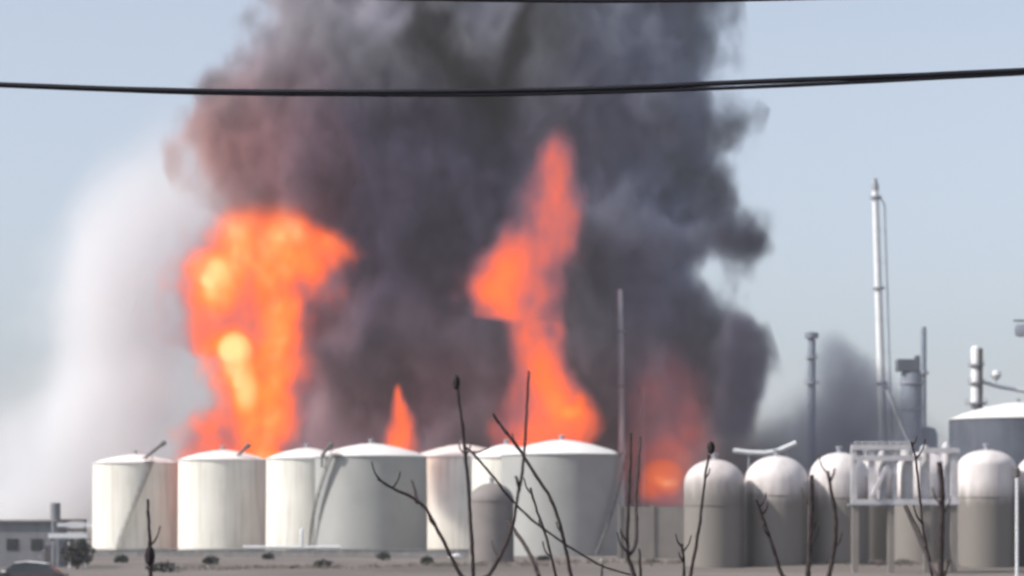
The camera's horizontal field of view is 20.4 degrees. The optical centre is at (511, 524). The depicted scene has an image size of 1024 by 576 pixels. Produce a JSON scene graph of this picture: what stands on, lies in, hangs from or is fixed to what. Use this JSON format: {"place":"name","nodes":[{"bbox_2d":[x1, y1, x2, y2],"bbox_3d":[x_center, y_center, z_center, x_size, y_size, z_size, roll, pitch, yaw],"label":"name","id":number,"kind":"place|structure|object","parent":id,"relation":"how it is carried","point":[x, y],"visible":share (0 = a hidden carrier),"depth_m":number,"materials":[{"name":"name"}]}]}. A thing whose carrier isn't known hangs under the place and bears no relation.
{"place":"outdoors","nodes":[
{"label":"outdoors","id":0,"kind":"place"},
{"bbox_2d":[0,503,67,566],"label":"pump house","id":1,"kind":"structure","parent":0,"point":[23,540],"depth_m":270.00,"materials":[{"name":"concrete"}]},
{"bbox_2d":[6,538,17,549],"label":"window","id":2,"kind":"structure","parent":1,"relation":"in","point":[11,543],"depth_m":269.91,"materials":[{"name":"glass"}]},
{"bbox_2d":[31,538,41,549],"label":"window","id":3,"kind":"structure","parent":1,"relation":"in","point":[36,543],"depth_m":269.91,"materials":[{"name":"glass"}]},
{"bbox_2d":[45,545,50,564],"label":"door","id":4,"kind":"structure","parent":1,"relation":"in","point":[47,547],"depth_m":269.98,"materials":[{"name":"metal"}]},
{"bbox_2d":[89,550,468,556],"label":"bund wall","id":5,"kind":"structure","parent":0,"point":[276,553],"depth_m":355.80,"materials":[{"name":"concrete"}]},
{"bbox_2d":[0,68,1023,96],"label":"overhead cable","id":6,"kind":"object","parent":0,"point":[726,84],"visible":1,"depth_m":14.99,"materials":[{"name":"rubber"}]},
{"bbox_2d":[0,526,1023,575],"bbox_3d":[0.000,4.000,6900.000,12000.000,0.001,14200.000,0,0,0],"label":"ground","id":7,"kind":"structure","parent":0,"point":[107,566],"depth_m":260.37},
{"bbox_2d":[0,561,68,575],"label":"parked car","id":8,"kind":"object","parent":7,"relation":"on","point":[32,568],"visible":1,"depth_m":169.19,"materials":[{"name":"paint"}]},
{"bbox_2d":[38,519,90,567],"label":"loading platform","id":9,"kind":"structure","parent":7,"relation":"on","point":[52,535],"depth_m":261.81,"materials":[{"name":"grey metal"}]},
{"bbox_2d":[60,538,96,568],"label":"bush","id":10,"kind":"object","parent":7,"relation":"on","point":[76,553],"visible":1,"depth_m":255.61,"materials":[{"name":"green plant"}]},
{"bbox_2d":[113,554,128,562],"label":"bush","id":11,"kind":"object","parent":7,"relation":"on","point":[122,558],"visible":0.98,"depth_m":299.76,"materials":[{"name":"green plant"}]},
{"bbox_2d":[91,440,177,550],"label":"storage tank","id":12,"kind":"object","parent":7,"relation":"on","point":[125,487],"visible":0.93,"depth_m":427.01,"materials":[{"name":"metal"}]},
{"bbox_2d":[144,499,160,575],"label":"bare sapling","id":13,"kind":"object","parent":7,"relation":"on","point":[149,555],"visible":1,"depth_m":12.99,"materials":[{"name":"brown plant"}]},
{"bbox_2d":[144,560,184,571],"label":"bush","id":14,"kind":"object","parent":7,"relation":"on","point":[159,566],"visible":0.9,"depth_m":239.62,"materials":[{"name":"green plant"}]},
{"bbox_2d":[202,554,219,564],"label":"bush","id":15,"kind":"object","parent":7,"relation":"on","point":[210,560],"visible":0.97,"depth_m":284.68,"materials":[{"name":"green plant"}]},
{"bbox_2d":[177,443,265,549],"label":"storage tank","id":16,"kind":"object","parent":7,"relation":"on","point":[222,499],"visible":0.91,"depth_m":411.95,"materials":[{"name":"metal"}]},
{"bbox_2d":[261,552,274,558],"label":"bush","id":17,"kind":"object","parent":7,"relation":"on","point":[269,555],"visible":1,"depth_m":329.73,"materials":[{"name":"green plant"}]},
{"bbox_2d":[243,528,340,549],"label":"pipeline","id":18,"kind":"object","parent":7,"relation":"on","point":[301,546],"visible":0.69,"depth_m":359.83,"materials":[{"name":"metal"}]},
{"bbox_2d":[265,444,327,549],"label":"storage tank","id":19,"kind":"object","parent":7,"relation":"on","point":[290,488],"visible":0.54,"depth_m":397.51,"materials":[{"name":"metal"}]},
{"bbox_2d":[313,559,333,567],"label":"bush","id":20,"kind":"object","parent":7,"relation":"on","point":[319,563],"visible":0.75,"depth_m":261.81,"materials":[{"name":"green plant"}]},
{"bbox_2d":[308,439,427,554],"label":"storage tank","id":21,"kind":"object","parent":7,"relation":"on","point":[358,505],"visible":0.9,"depth_m":384.13,"materials":[{"name":"metal"}]},
{"bbox_2d":[374,551,390,559],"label":"bush","id":22,"kind":"object","parent":7,"relation":"on","point":[383,555],"visible":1,"depth_m":319.70,"materials":[{"name":"green plant"}]},
{"bbox_2d":[371,461,463,575],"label":"bare sapling","id":23,"kind":"object","parent":7,"relation":"on","point":[433,523],"visible":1,"depth_m":13.49,"materials":[{"name":"brown plant"}]},
{"bbox_2d":[420,556,433,563],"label":"bush","id":24,"kind":"object","parent":7,"relation":"on","point":[428,559],"visible":0.9,"depth_m":289.75,"materials":[{"name":"green plant"}]},
{"bbox_2d":[420,440,483,550],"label":"storage tank","id":25,"kind":"object","parent":7,"relation":"on","point":[447,503],"visible":0.42,"depth_m":430.36,"materials":[{"name":"metal"}]},
{"bbox_2d":[468,477,514,562],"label":"domed vessel","id":26,"kind":"object","parent":7,"relation":"on","point":[492,506],"visible":0.78,"depth_m":292.31,"materials":[{"name":"grey metal"}]},
{"bbox_2d":[471,439,515,491],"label":"storage tank","id":27,"kind":"object","parent":7,"relation":"on","point":[490,458],"visible":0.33,"depth_m":375.42,"materials":[{"name":"metal"}]},
{"bbox_2d":[484,371,540,575],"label":"bare sapling","id":28,"kind":"object","parent":7,"relation":"on","point":[521,540],"visible":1,"depth_m":12.49,"materials":[{"name":"brown plant"}]},
{"bbox_2d":[523,478,556,575],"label":"bare sapling","id":29,"kind":"object","parent":7,"relation":"on","point":[549,555],"visible":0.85,"depth_m":14.99,"materials":[{"name":"brown plant"}]},
{"bbox_2d":[453,375,630,575],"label":"bare sapling","id":30,"kind":"object","parent":7,"relation":"on","point":[456,386],"visible":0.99,"depth_m":13.00,"materials":[{"name":"brown plant"}]},
{"bbox_2d":[536,555,550,560],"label":"bush","id":31,"kind":"object","parent":7,"relation":"on","point":[544,558],"visible":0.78,"depth_m":299.72,"materials":[{"name":"green plant"}]},
{"bbox_2d":[492,413,602,575],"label":"bare sapling","id":32,"kind":"object","parent":7,"relation":"on","point":[560,527],"visible":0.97,"depth_m":13.99,"materials":[{"name":"brown plant"}]},
{"bbox_2d":[500,435,626,555],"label":"storage tank","id":33,"kind":"object","parent":7,"relation":"on","point":[582,482],"visible":0.89,"depth_m":364.99,"materials":[{"name":"metal"}]},
{"bbox_2d":[615,289,625,506],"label":"vent stack","id":34,"kind":"object","parent":7,"relation":"on","point":[621,418],"visible":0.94,"depth_m":455.57,"materials":[{"name":"metal"}]},
{"bbox_2d":[616,432,641,575],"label":"bare sapling","id":35,"kind":"object","parent":7,"relation":"on","point":[628,555],"visible":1,"depth_m":12.80,"materials":[{"name":"brown plant"}]},
{"bbox_2d":[638,388,646,506],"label":"vent stack","id":36,"kind":"object","parent":7,"relation":"on","point":[642,391],"visible":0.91,"depth_m":457.62,"materials":[{"name":"grey metal"}]},
{"bbox_2d":[675,534,691,575],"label":"bare sapling","id":37,"kind":"object","parent":7,"relation":"on","point":[682,559],"visible":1,"depth_m":14.20,"materials":[{"name":"brown plant"}]},
{"bbox_2d":[689,441,714,575],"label":"bare sapling","id":38,"kind":"object","parent":7,"relation":"on","point":[710,447],"visible":1,"depth_m":13.79,"materials":[{"name":"brown plant"}]},
{"bbox_2d":[684,453,745,567],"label":"domed vessel","id":39,"kind":"object","parent":7,"relation":"on","point":[721,542],"visible":0.92,"depth_m":244.40,"materials":[{"name":"grey metal"}]},
{"bbox_2d":[755,493,784,575],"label":"bare sapling","id":40,"kind":"object","parent":7,"relation":"on","point":[767,532],"visible":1,"depth_m":13.19,"materials":[{"name":"brown plant"}]},
{"bbox_2d":[745,449,808,565],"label":"domed vessel","id":41,"kind":"object","parent":7,"relation":"on","point":[781,481],"visible":0.85,"depth_m":246.46,"materials":[{"name":"grey metal"}]},
{"bbox_2d":[733,441,796,468],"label":"curved pipe","id":42,"kind":"object","parent":41,"relation":"on","point":[786,447],"visible":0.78,"depth_m":299.79,"materials":[{"name":"metal"}]},
{"bbox_2d":[801,475,818,575],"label":"bare sapling","id":43,"kind":"object","parent":7,"relation":"on","point":[810,504],"visible":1,"depth_m":11.99,"materials":[{"name":"brown plant"}]},
{"bbox_2d":[819,456,841,575],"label":"bare sapling","id":44,"kind":"object","parent":7,"relation":"on","point":[834,545],"visible":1,"depth_m":12.19,"materials":[{"name":"brown plant"}]},
{"bbox_2d":[809,446,868,563],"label":"domed vessel","id":45,"kind":"object","parent":7,"relation":"on","point":[839,461],"visible":0.69,"depth_m":248.50,"materials":[{"name":"grey metal"}]},
{"bbox_2d":[863,450,891,560],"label":"domed vessel","id":46,"kind":"object","parent":7,"relation":"on","point":[878,531],"visible":0.16,"depth_m":268.19,"materials":[{"name":"grey metal"}]},
{"bbox_2d":[847,442,960,572],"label":"pipe rack","id":47,"kind":"object","parent":7,"relation":"on","point":[946,450],"visible":0.9,"depth_m":235.70,"materials":[{"name":"metal"}]},
{"bbox_2d":[904,435,933,575],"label":"bare sapling","id":48,"kind":"object","parent":7,"relation":"on","point":[923,539],"visible":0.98,"depth_m":14.50,"materials":[{"name":"brown plant"}]},
{"bbox_2d":[895,446,949,560],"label":"domed vessel","id":49,"kind":"object","parent":7,"relation":"on","point":[907,546],"visible":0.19,"depth_m":262.48,"materials":[{"name":"grey metal"}]},
{"bbox_2d":[929,462,950,575],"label":"bare sapling","id":50,"kind":"object","parent":7,"relation":"on","point":[942,511],"visible":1,"depth_m":11.49,"materials":[{"name":"brown plant"}]},
{"bbox_2d":[948,398,1023,506],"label":"storage tank","id":51,"kind":"object","parent":7,"relation":"on","point":[1000,428],"visible":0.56,"depth_m":432.56,"materials":[{"name":"metal"}]},
{"bbox_2d":[957,443,1015,567],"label":"domed vessel","id":52,"kind":"object","parent":7,"relation":"on","point":[986,495],"visible":0.89,"depth_m":244.36,"materials":[{"name":"grey metal"}]},
{"bbox_2d":[1014,467,1019,575],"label":"marker pole","id":53,"kind":"object","parent":7,"relation":"on","point":[1016,472],"visible":1,"depth_m":119.95,"materials":[{"name":"metal"}]},
{"bbox_2d":[1018,460,1023,565],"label":"domed vessel","id":54,"kind":"object","parent":7,"relation":"on","point":[1021,515],"visible":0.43,"depth_m":247.56,"materials":[{"name":"grey metal"}]},
{"bbox_2d":[0,0,1023,525],"label":"sky","id":55,"kind":"structure","parent":0,"point":[196,274],"materials":[{"name":"blue"}]},
{"bbox_2d":[158,560,1023,572],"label":"earth bank","id":56,"kind":"structure","parent":0,"point":[664,567],"depth_m":243.52,"materials":[{"name":"brown soil"}]},
{"bbox_2d":[181,556,1022,570],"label":"dry grass","id":57,"kind":"structure","parent":56,"relation":"on","point":[604,561],"depth_m":250.12,"materials":[{"name":"brown plant"}]},
{"bbox_2d":[405,0,792,2],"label":"overhead cable","id":58,"kind":"object","parent":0,"point":[605,1],"visible":1,"depth_m":15.99,"materials":[{"name":"rubber"}]},
{"bbox_2d":[618,505,957,557],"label":"fire wall","id":59,"kind":"structure","parent":0,"point":[659,528],"depth_m":337.85,"materials":[{"name":"grey concrete"}]},
{"bbox_2d":[804,332,818,502],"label":"process column","id":60,"kind":"structure","parent":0,"point":[811,357],"depth_m":719.14,"materials":[{"name":"grey metal"}]},
{"bbox_2d":[869,178,910,463],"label":"flare stack","id":61,"kind":"object","parent":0,"point":[883,387],"visible":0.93,"depth_m":619.33,"materials":[{"name":"metal"}]},
{"bbox_2d":[895,355,937,454],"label":"process column","id":62,"kind":"structure","parent":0,"point":[910,383],"depth_m":687.80,"materials":[{"name":"grey metal"}]},
{"bbox_2d":[920,326,928,426],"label":"process column","id":63,"kind":"structure","parent":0,"point":[924,371],"depth_m":699.39,"materials":[{"name":"grey metal"}]},
{"bbox_2d":[965,345,1023,410],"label":"process column","id":64,"kind":"structure","parent":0,"point":[978,381],"depth_m":519.10,"materials":[{"name":"metal"}]},
{"bbox_2d":[1014,320,1023,336],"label":"service mast","id":65,"kind":"object","parent":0,"point":[1018,330],"visible":1,"depth_m":499.11,"materials":[{"name":"metal"}]}
]}

